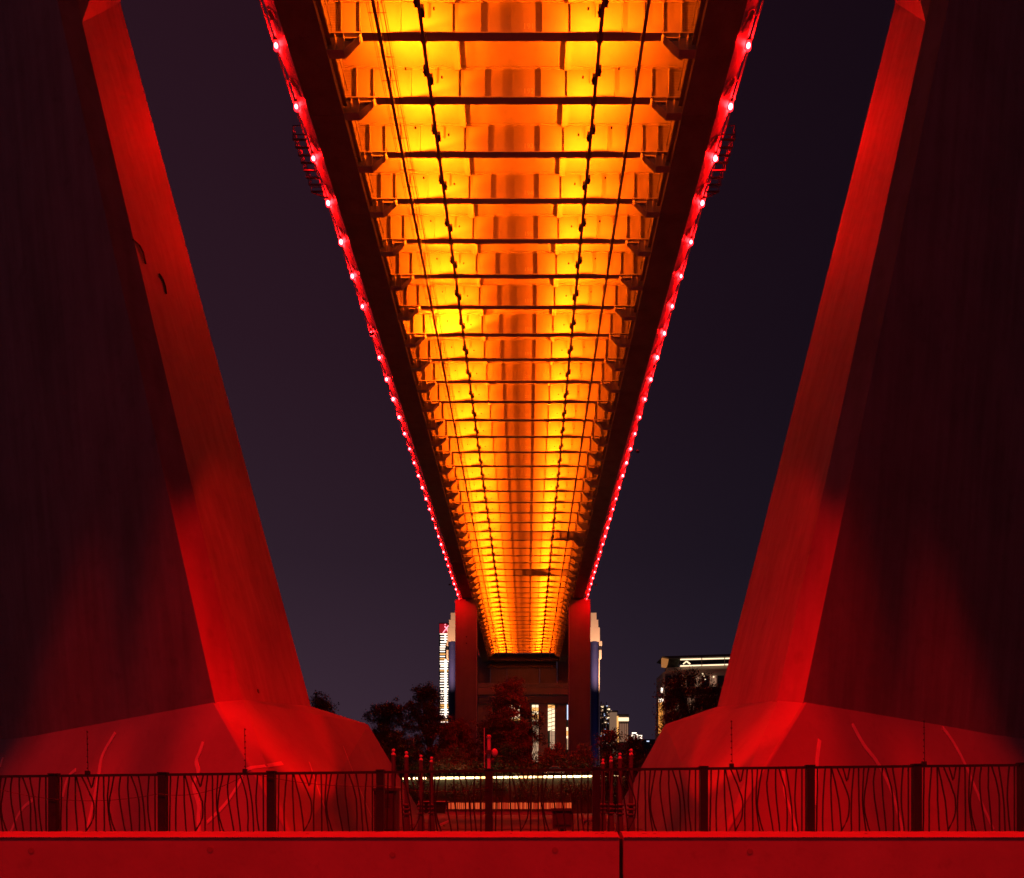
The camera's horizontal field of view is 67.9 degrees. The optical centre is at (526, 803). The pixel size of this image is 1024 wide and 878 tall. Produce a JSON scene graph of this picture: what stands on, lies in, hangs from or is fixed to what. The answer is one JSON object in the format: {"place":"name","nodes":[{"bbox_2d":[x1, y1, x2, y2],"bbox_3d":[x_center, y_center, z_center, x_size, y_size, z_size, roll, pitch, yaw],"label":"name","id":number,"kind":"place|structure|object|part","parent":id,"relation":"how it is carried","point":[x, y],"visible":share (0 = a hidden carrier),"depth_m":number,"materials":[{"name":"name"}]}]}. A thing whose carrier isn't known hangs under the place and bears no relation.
{"place":"outdoors","nodes":[
{"label":"outdoors","id":0,"kind":"place"},
{"bbox_2d":[0,831,618,877],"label":"parapet wall","id":1,"kind":"structure","parent":0,"point":[303,854],"depth_m":12.92,"materials":[{"name":"concrete"}]},
{"bbox_2d":[28,848,33,853],"bbox_3d":[-8.429,0.799,12.914,0.110,0.107,0.003,0,0,0],"label":"tie mark","id":2,"kind":"object","parent":1,"relation":"attached to","point":[30,850],"visible":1,"depth_m":12.91,"materials":[{"name":"concrete"}]},
{"bbox_2d":[207,847,212,852],"bbox_3d":[-5.387,0.782,12.914,0.110,0.107,0.003,0,0,0],"label":"tie mark","id":3,"kind":"object","parent":1,"relation":"attached to","point":[209,849],"visible":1,"depth_m":12.91,"materials":[{"name":"concrete"}]},
{"bbox_2d":[389,852,395,857],"bbox_3d":[-2.286,0.867,12.914,0.110,0.107,0.003,0,0,0],"label":"tie mark","id":4,"kind":"object","parent":1,"relation":"attached to","point":[392,854],"visible":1,"depth_m":12.91,"materials":[{"name":"concrete"}]},
{"bbox_2d":[0,762,1023,832],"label":"iron railing","id":5,"kind":"object","parent":1,"relation":"on","point":[54,814],"visible":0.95,"depth_m":13.44,"materials":[{"name":"metal"}]},
{"bbox_2d":[85,731,89,773],"bbox_3d":[-7.778,-0.907,13.450,0.070,0.770,0.060,0,0,0],"label":"insulator rod","id":6,"kind":"object","parent":5,"relation":"attached to","point":[87,772],"visible":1,"depth_m":13.44,"materials":[{"name":"black metal"}]},
{"bbox_2d":[2,773,247,800],"bbox_3d":[-7.085,-0.298,13.370,4.375,0.502,0.009,0,0,0],"label":"cable","id":7,"kind":"object","parent":5,"relation":"attached to","point":[127,798],"visible":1,"depth_m":13.37,"materials":[{"name":"black metal"}]},
{"bbox_2d":[242,728,247,771],"bbox_3d":[-4.991,-0.945,13.450,0.070,0.783,0.060,0,0,0],"label":"insulator rod","id":8,"kind":"object","parent":5,"relation":"attached to","point":[245,770],"visible":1,"depth_m":13.44,"materials":[{"name":"black metal"}]},
{"bbox_2d":[251,773,485,791],"bbox_3d":[-2.784,-0.378,13.370,4.233,0.343,0.009,0,0,0],"label":"cable","id":9,"kind":"object","parent":5,"relation":"attached to","point":[371,786],"visible":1,"depth_m":13.37,"materials":[{"name":"black metal"}]},
{"bbox_2d":[729,720,733,766],"bbox_3d":[3.619,-1.064,13.450,0.070,0.828,0.060,0,0,0],"label":"insulator rod","id":10,"kind":"object","parent":5,"relation":"attached to","point":[731,764],"visible":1,"depth_m":13.44,"materials":[{"name":"black metal"}]},
{"bbox_2d":[921,720,926,764],"bbox_3d":[7.026,-1.087,13.450,0.070,0.799,0.060,0,0,0],"label":"insulator rod","id":11,"kind":"object","parent":5,"relation":"attached to","point":[924,762],"visible":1,"depth_m":13.44,"materials":[{"name":"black metal"}]},
{"bbox_2d":[552,847,557,852],"bbox_3d":[0.476,0.790,12.914,0.110,0.107,0.003,0,0,0],"label":"tie mark","id":12,"kind":"object","parent":1,"relation":"attached to","point":[554,849],"visible":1,"depth_m":12.91,"materials":[{"name":"concrete"}]},
{"bbox_2d":[418,801,448,811],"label":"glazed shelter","id":13,"kind":"object","parent":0,"point":[440,806],"visible":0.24,"depth_m":114.30,"materials":[{"name":"black glass"}]},
{"bbox_2d":[120,0,894,759],"label":"sky","id":14,"kind":"structure","parent":0,"point":[362,574],"materials":[{"name":"black"}]},
{"bbox_2d":[445,803,570,814],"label":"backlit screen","id":15,"kind":"object","parent":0,"point":[505,810],"visible":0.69,"depth_m":112.00,"materials":[{"name":"orange"}]},
{"bbox_2d":[401,825,626,826],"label":"paving","id":16,"kind":"structure","parent":0,"point":[506,826],"depth_m":52.45,"materials":[{"name":"stone"}]},
{"bbox_2d":[413,823,615,824],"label":"paving","id":17,"kind":"structure","parent":0,"point":[506,824],"depth_m":57.51,"materials":[{"name":"stone"}]},
{"bbox_2d":[424,822,607,822],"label":"paving","id":18,"kind":"structure","parent":0,"point":[507,822],"depth_m":63.64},
{"bbox_2d":[442,818,591,818],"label":"paving","id":19,"kind":"structure","parent":0,"point":[509,818],"depth_m":80.90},
{"bbox_2d":[426,821,607,821],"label":"paving","id":20,"kind":"structure","parent":0,"point":[503,821],"depth_m":67.22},
{"bbox_2d":[399,827,641,829],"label":"paving","id":21,"kind":"structure","parent":0,"point":[504,828],"depth_m":48.21,"materials":[{"name":"stone"}]},
{"bbox_2d":[450,817,591,817],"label":"paving","id":22,"kind":"structure","parent":0,"point":[513,817],"depth_m":86.78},
{"bbox_2d":[399,813,644,830],"bbox_3d":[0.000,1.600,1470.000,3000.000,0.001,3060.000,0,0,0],"label":"ground","id":23,"kind":"structure","parent":0,"point":[439,815],"depth_m":82.44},
{"bbox_2d":[0,0,425,830],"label":"pylon leg","id":24,"kind":"object","parent":23,"relation":"on","point":[144,626],"visible":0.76,"depth_m":36.70,"materials":[{"name":"concrete"}]},
{"bbox_2d":[309,690,339,713],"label":"leafy tree","id":25,"kind":"object","parent":23,"relation":"on","point":[321,703],"visible":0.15,"depth_m":111.16,"materials":[{"name":"green plant"}]},
{"bbox_2d":[373,788,400,830],"bbox_3d":[-2.733,0.139,14.825,0.473,0.874,0.510,0,0,0],"label":"electrical cabinet","id":26,"kind":"object","parent":23,"relation":"on","point":[396,811],"visible":0.37,"depth_m":14.60,"materials":[{"name":"metal"}]},
{"bbox_3d":[-2.733,0.149,14.592,0.333,0.694,0.014,0,0,0],"label":"door","id":27,"kind":"part","parent":26,"relation":"part of","materials":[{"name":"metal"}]},
{"bbox_2d":[361,697,417,761],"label":"leafy tree","id":28,"kind":"object","parent":23,"relation":"on","point":[391,712],"visible":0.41,"depth_m":148.86,"materials":[{"name":"green plant"}]},
{"bbox_2d":[391,749,395,787],"bbox_3d":[-3.495,0.077,19.898,0.400,3.045,0.380,0,0,0],"label":"ornamental post","id":29,"kind":"object","parent":23,"relation":"on","point":[393,761],"visible":0.28,"depth_m":19.86,"materials":[{"name":"metal"}]},
{"bbox_2d":[378,730,426,778],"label":"leafy tree","id":30,"kind":"object","parent":23,"relation":"on","point":[398,743],"visible":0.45,"depth_m":128.75,"materials":[{"name":"green plant"}]},
{"bbox_2d":[402,751,410,830],"bbox_3d":[-3.305,0.077,20.846,0.400,3.045,0.380,0,0,0],"label":"ornamental post","id":31,"kind":"object","parent":23,"relation":"on","point":[406,813],"visible":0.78,"depth_m":20.79,"materials":[{"name":"metal"}]},
{"bbox_2d":[417,755,424,830],"bbox_3d":[-3.115,0.077,22.335,0.400,3.045,0.380,0,0,0],"label":"ornamental post","id":32,"kind":"object","parent":23,"relation":"on","point":[419,826],"visible":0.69,"depth_m":22.28,"materials":[{"name":"metal"}]},
{"bbox_2d":[396,681,449,776],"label":"leafy tree","id":33,"kind":"object","parent":23,"relation":"on","point":[431,713],"visible":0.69,"depth_m":146.83,"materials":[{"name":"green plant"}]},
{"bbox_2d":[428,757,434,830],"bbox_3d":[-2.926,0.077,23.285,0.400,3.045,0.380,0,0,0],"label":"ornamental post","id":34,"kind":"object","parent":23,"relation":"on","point":[432,807],"visible":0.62,"depth_m":23.23,"materials":[{"name":"metal"}]},
{"bbox_2d":[439,623,448,744],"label":"light tower","id":35,"kind":"structure","parent":23,"relation":"on","point":[443,672],"depth_m":620.00,"materials":[{"name":"white glass"}]},
{"bbox_2d":[427,714,478,775],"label":"leafy tree","id":36,"kind":"object","parent":23,"relation":"on","point":[458,731],"visible":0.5,"depth_m":139.19,"materials":[{"name":"green plant"}]},
{"bbox_2d":[427,741,478,776],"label":"leafy tree","id":37,"kind":"object","parent":23,"relation":"on","point":[452,756],"visible":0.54,"depth_m":128.05,"materials":[{"name":"green plant"}]},
{"bbox_2d":[455,599,477,768],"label":"pier column","id":38,"kind":"structure","parent":23,"relation":"on","point":[466,658],"depth_m":180.00,"materials":[{"name":"concrete"}]},
{"bbox_2d":[259,0,763,661],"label":"bridge deck","id":39,"kind":"structure","parent":38,"relation":"on","point":[515,190],"depth_m":67.22,"materials":[{"name":"metal"}]},
{"bbox_2d":[273,37,280,51],"bbox_3d":[-17.000,-51.547,51.537,0.500,0.865,0.433,0,0,0],"label":"edge lamp","id":40,"kind":"object","parent":39,"relation":"attached to","point":[276,48],"visible":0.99,"depth_m":51.48,"materials":[{"name":"white glass"}]},
{"bbox_2d":[294,98,299,111],"bbox_3d":[-17.000,-51.547,56.037,0.500,0.865,0.433,0,0,0],"label":"edge lamp","id":41,"kind":"object","parent":39,"relation":"attached to","point":[296,107],"visible":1,"depth_m":55.96,"materials":[{"name":"white glass"}]},
{"bbox_2d":[311,152,316,163],"bbox_3d":[-17.000,-51.547,60.537,0.500,0.865,0.433,0,0,0],"label":"edge lamp","id":42,"kind":"object","parent":39,"relation":"attached to","point":[314,159],"visible":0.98,"depth_m":60.45,"materials":[{"name":"white glass"}]},
{"bbox_2d":[326,199,331,207],"bbox_3d":[-17.000,-51.547,65.034,0.500,0.865,0.439,0,0,0],"label":"edge lamp","id":43,"kind":"object","parent":39,"relation":"attached to","point":[328,204],"visible":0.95,"depth_m":64.94,"materials":[{"name":"white glass"}]},
{"bbox_2d":[339,237,343,245],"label":"edge lamp","id":44,"kind":"object","parent":39,"relation":"attached to","point":[341,242],"visible":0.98,"depth_m":69.41,"materials":[{"name":"white glass"}]},
{"bbox_2d":[350,271,354,279],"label":"edge lamp","id":45,"kind":"object","parent":39,"relation":"attached to","point":[352,276],"visible":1,"depth_m":73.91,"materials":[{"name":"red glass"}]},
{"bbox_2d":[678,270,682,279],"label":"edge lamp","id":46,"kind":"object","parent":39,"relation":"attached to","point":[680,276],"visible":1,"depth_m":74.01,"materials":[{"name":"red glass"}]},
{"bbox_2d":[688,235,692,245],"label":"edge lamp","id":47,"kind":"object","parent":39,"relation":"attached to","point":[690,242],"visible":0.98,"depth_m":69.46,"materials":[{"name":"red glass"}]},
{"bbox_2d":[699,199,704,207],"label":"edge lamp","id":48,"kind":"object","parent":39,"relation":"attached to","point":[701,204],"visible":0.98,"depth_m":65.07,"materials":[{"name":"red glass"}]},
{"bbox_2d":[712,152,717,162],"bbox_3d":[15.000,-51.547,60.529,0.500,0.865,0.448,0,0,0],"label":"edge lamp","id":49,"kind":"object","parent":39,"relation":"attached to","point":[715,158],"visible":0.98,"depth_m":60.39,"materials":[{"name":"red glass"}]},
{"bbox_2d":[727,100,732,111],"bbox_3d":[15.000,-51.547,56.034,0.500,0.865,0.439,0,0,0],"label":"edge lamp","id":50,"kind":"object","parent":39,"relation":"attached to","point":[730,107],"visible":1,"depth_m":55.94,"materials":[{"name":"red glass"}]},
{"bbox_2d":[744,38,750,51],"bbox_3d":[15.000,-51.547,51.537,0.500,0.865,0.433,0,0,0],"label":"edge lamp","id":51,"kind":"object","parent":39,"relation":"attached to","point":[747,47],"visible":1,"depth_m":51.46,"materials":[{"name":"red glass"}]},
{"bbox_2d":[484,728,497,767],"bbox_3d":[-0.722,0.040,15.188,0.282,3.120,0.124,0,0,0],"label":"camera pole","id":52,"kind":"object","parent":23,"relation":"on","point":[493,752],"visible":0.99,"depth_m":15.17,"materials":[{"name":"metal"}]},
{"bbox_2d":[474,712,510,776],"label":"leafy tree","id":53,"kind":"object","parent":23,"relation":"on","point":[492,725],"visible":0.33,"depth_m":135.01,"materials":[{"name":"green plant"}]},
{"bbox_2d":[477,741,521,777],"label":"leafy tree","id":54,"kind":"object","parent":23,"relation":"on","point":[504,748],"visible":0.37,"depth_m":127.90,"materials":[{"name":"green plant"}]},
{"bbox_2d":[476,675,536,772],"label":"leafy tree","id":55,"kind":"object","parent":23,"relation":"on","point":[509,691],"visible":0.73,"depth_m":136.62,"materials":[{"name":"green plant"}]},
{"bbox_2d":[402,777,626,812],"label":"retaining wall","id":56,"kind":"structure","parent":23,"relation":"on","point":[506,799],"depth_m":125.00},
{"bbox_2d":[409,775,590,778],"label":"light strip","id":57,"kind":"object","parent":56,"relation":"attached to","point":[483,777],"visible":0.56,"depth_m":124.46,"materials":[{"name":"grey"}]},
{"bbox_2d":[400,777,626,802],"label":"ivy","id":58,"kind":"object","parent":56,"relation":"attached to","point":[499,788],"visible":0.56,"depth_m":124.50,"materials":[{"name":"green plant"}]},
{"bbox_2d":[396,753,645,777],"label":"hedge","id":59,"kind":"object","parent":56,"relation":"on","point":[519,764],"visible":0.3,"depth_m":128.82,"materials":[{"name":"green plant"}]},
{"bbox_2d":[493,705,567,775],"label":"lit hall","id":60,"kind":"structure","parent":23,"relation":"on","point":[551,723],"depth_m":330.00,"materials":[{"name":"grey glass"}]},
{"bbox_2d":[548,712,554,717],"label":"window","id":61,"kind":"structure","parent":60,"relation":"in","point":[552,715],"depth_m":329.98,"materials":[{"name":"yellow"}]},
{"bbox_2d":[517,705,547,775],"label":"leafy tree","id":62,"kind":"object","parent":23,"relation":"on","point":[536,722],"visible":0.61,"depth_m":141.50,"materials":[{"name":"green plant"}]},
{"bbox_2d":[532,741,572,775],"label":"leafy tree","id":63,"kind":"object","parent":23,"relation":"on","point":[551,753],"visible":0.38,"depth_m":131.01,"materials":[{"name":"green plant"}]},
{"bbox_2d":[551,808,573,830],"bbox_3d":[0.724,0.846,15.725,0.448,1.508,0.510,0,0,0],"label":"equipment box","id":64,"kind":"object","parent":23,"relation":"on","point":[568,815],"visible":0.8,"depth_m":15.48,"materials":[{"name":"metal"}]},
{"bbox_2d":[555,813,569,824],"bbox_3d":[0.724,0.311,15.492,0.308,0.238,0.014,0,0,0],"label":"door","id":65,"kind":"structure","parent":64,"relation":"in","point":[559,815],"depth_m":15.49,"materials":[{"name":"metal"}]},
{"bbox_2d":[568,599,589,774],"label":"pier column","id":66,"kind":"structure","parent":23,"relation":"on","point":[578,671],"depth_m":180.00,"materials":[{"name":"concrete"}]},
{"bbox_2d":[563,741,596,775],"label":"leafy tree","id":67,"kind":"object","parent":23,"relation":"on","point":[585,753],"visible":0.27,"depth_m":132.45,"materials":[{"name":"green plant"}]},
{"bbox_2d":[600,759,606,830],"bbox_3d":[2.432,0.077,24.320,0.400,3.045,0.380,0,0,0],"label":"ornamental post","id":68,"kind":"object","parent":23,"relation":"on","point":[605,808],"visible":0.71,"depth_m":24.27,"materials":[{"name":"metal"}]},
{"bbox_2d":[600,702,609,764],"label":"glass tower","id":69,"kind":"structure","parent":23,"relation":"on","point":[604,716],"depth_m":518.80,"materials":[{"name":"glass"}]},
{"bbox_2d":[589,726,626,803],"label":"leafy tree","id":70,"kind":"object","parent":23,"relation":"on","point":[606,752],"visible":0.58,"depth_m":119.51,"materials":[{"name":"green plant"}]},
{"bbox_2d":[607,756,614,830],"bbox_3d":[2.546,0.077,23.040,0.400,3.045,0.380,0,0,0],"label":"ornamental post","id":71,"kind":"object","parent":23,"relation":"on","point":[612,826],"visible":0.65,"depth_m":22.98,"materials":[{"name":"metal"}]},
{"bbox_2d":[609,711,628,767],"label":"office block","id":72,"kind":"structure","parent":23,"relation":"on","point":[619,721],"depth_m":519.00,"materials":[{"name":"grey stone"}]},
{"bbox_2d":[616,753,623,834],"bbox_3d":[2.626,0.077,21.459,0.400,3.045,0.380,0,0,0],"label":"ornamental post","id":73,"kind":"object","parent":23,"relation":"on","point":[621,813],"visible":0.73,"depth_m":21.40,"materials":[{"name":"metal"}]},
{"bbox_2d":[608,733,648,800],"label":"leafy tree","id":74,"kind":"object","parent":23,"relation":"on","point":[633,743],"visible":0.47,"depth_m":117.37,"materials":[{"name":"green plant"}]},
{"bbox_2d":[627,749,634,830],"bbox_3d":[2.723,0.077,19.898,0.400,3.045,0.380,0,0,0],"label":"ornamental post","id":75,"kind":"object","parent":23,"relation":"on","point":[630,809],"visible":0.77,"depth_m":19.84,"materials":[{"name":"metal"}]},
{"bbox_2d":[629,732,641,771],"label":"distant block","id":76,"kind":"structure","parent":23,"relation":"on","point":[639,737],"depth_m":799.50,"materials":[{"name":"stone"}]},
{"bbox_2d":[642,739,654,762],"bbox_3d":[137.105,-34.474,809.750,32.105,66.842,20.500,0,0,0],"label":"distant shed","id":77,"kind":"structure","parent":23,"relation":"on","point":[647,745],"depth_m":800.00,"materials":[{"name":"black glass"}]},
{"bbox_2d":[652,676,695,737],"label":"leafy tree","id":78,"kind":"object","parent":23,"relation":"on","point":[673,699],"visible":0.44,"depth_m":97.45,"materials":[{"name":"green plant"}]},
{"bbox_2d":[650,666,715,744],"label":"leafy tree","id":79,"kind":"object","parent":23,"relation":"on","point":[693,676],"visible":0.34,"depth_m":99.77,"materials":[{"name":"green plant"}]},
{"bbox_2d":[655,654,730,741],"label":"rooftop building","id":80,"kind":"structure","parent":23,"relation":"on","point":[669,664],"depth_m":299.65,"materials":[{"name":"stone"}]},
{"bbox_2d":[665,675,670,686],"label":"window","id":81,"kind":"structure","parent":80,"relation":"in","point":[669,676],"depth_m":299.64,"materials":[{"name":"black glass"}]},
{"bbox_2d":[710,675,715,684],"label":"window","id":82,"kind":"structure","parent":80,"relation":"in","point":[714,678],"depth_m":299.64,"materials":[{"name":"grey glass"}]},
{"bbox_2d":[718,675,723,686],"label":"window","id":83,"kind":"structure","parent":80,"relation":"in","point":[721,678],"depth_m":299.64,"materials":[{"name":"black glass"}]},
{"bbox_2d":[688,672,721,712],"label":"leafy tree","id":84,"kind":"object","parent":23,"relation":"on","point":[712,689],"visible":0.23,"depth_m":102.61,"materials":[{"name":"green plant"}]},
{"bbox_2d":[614,0,1023,830],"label":"pylon leg","id":85,"kind":"object","parent":23,"relation":"on","point":[880,616],"visible":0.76,"depth_m":36.76,"materials":[{"name":"concrete"}]},
{"bbox_2d":[619,831,1023,877],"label":"parapet wall","id":86,"kind":"structure","parent":23,"relation":"on","point":[835,854],"depth_m":12.92,"materials":[{"name":"concrete"}]},
{"bbox_2d":[619,838,622,877],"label":"joint filler","id":87,"kind":"object","parent":86,"relation":"attached to","point":[620,857],"visible":0.67,"depth_m":13.02,"materials":[{"name":"black rubber"}]},
{"bbox_2d":[747,849,752,854],"bbox_3d":[3.789,0.816,12.914,0.110,0.107,0.003,0,0,0],"label":"tie mark","id":88,"kind":"object","parent":86,"relation":"attached to","point":[749,851],"visible":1,"depth_m":12.91,"materials":[{"name":"concrete"}]},
{"bbox_2d":[438,819,606,819],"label":"paving","id":89,"kind":"structure","parent":0,"point":[505,819],"depth_m":75.76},
{"bbox_2d":[478,656,567,764],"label":"end pier","id":90,"kind":"structure","parent":0,"point":[551,688],"depth_m":259.90,"materials":[{"name":"concrete"}]},
{"bbox_2d":[438,820,607,820],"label":"paving","id":91,"kind":"structure","parent":0,"point":[504,820],"depth_m":71.24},
{"bbox_2d":[454,816,591,816],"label":"paving","id":92,"kind":"structure","parent":0,"point":[515,816],"depth_m":93.59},
{"bbox_2d":[460,815,586,815],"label":"paving","id":93,"kind":"structure","parent":0,"point":[516,815],"depth_m":101.55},
{"bbox_2d":[446,613,601,766],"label":"gate building","id":94,"kind":"structure","parent":0,"point":[595,649],"depth_m":420.12,"materials":[{"name":"stone"}]},
{"bbox_2d":[544,766,564,773],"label":"parked car","id":95,"kind":"object","parent":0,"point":[555,767],"visible":0.46,"depth_m":126.19,"materials":[{"name":"metal"}]}
]}

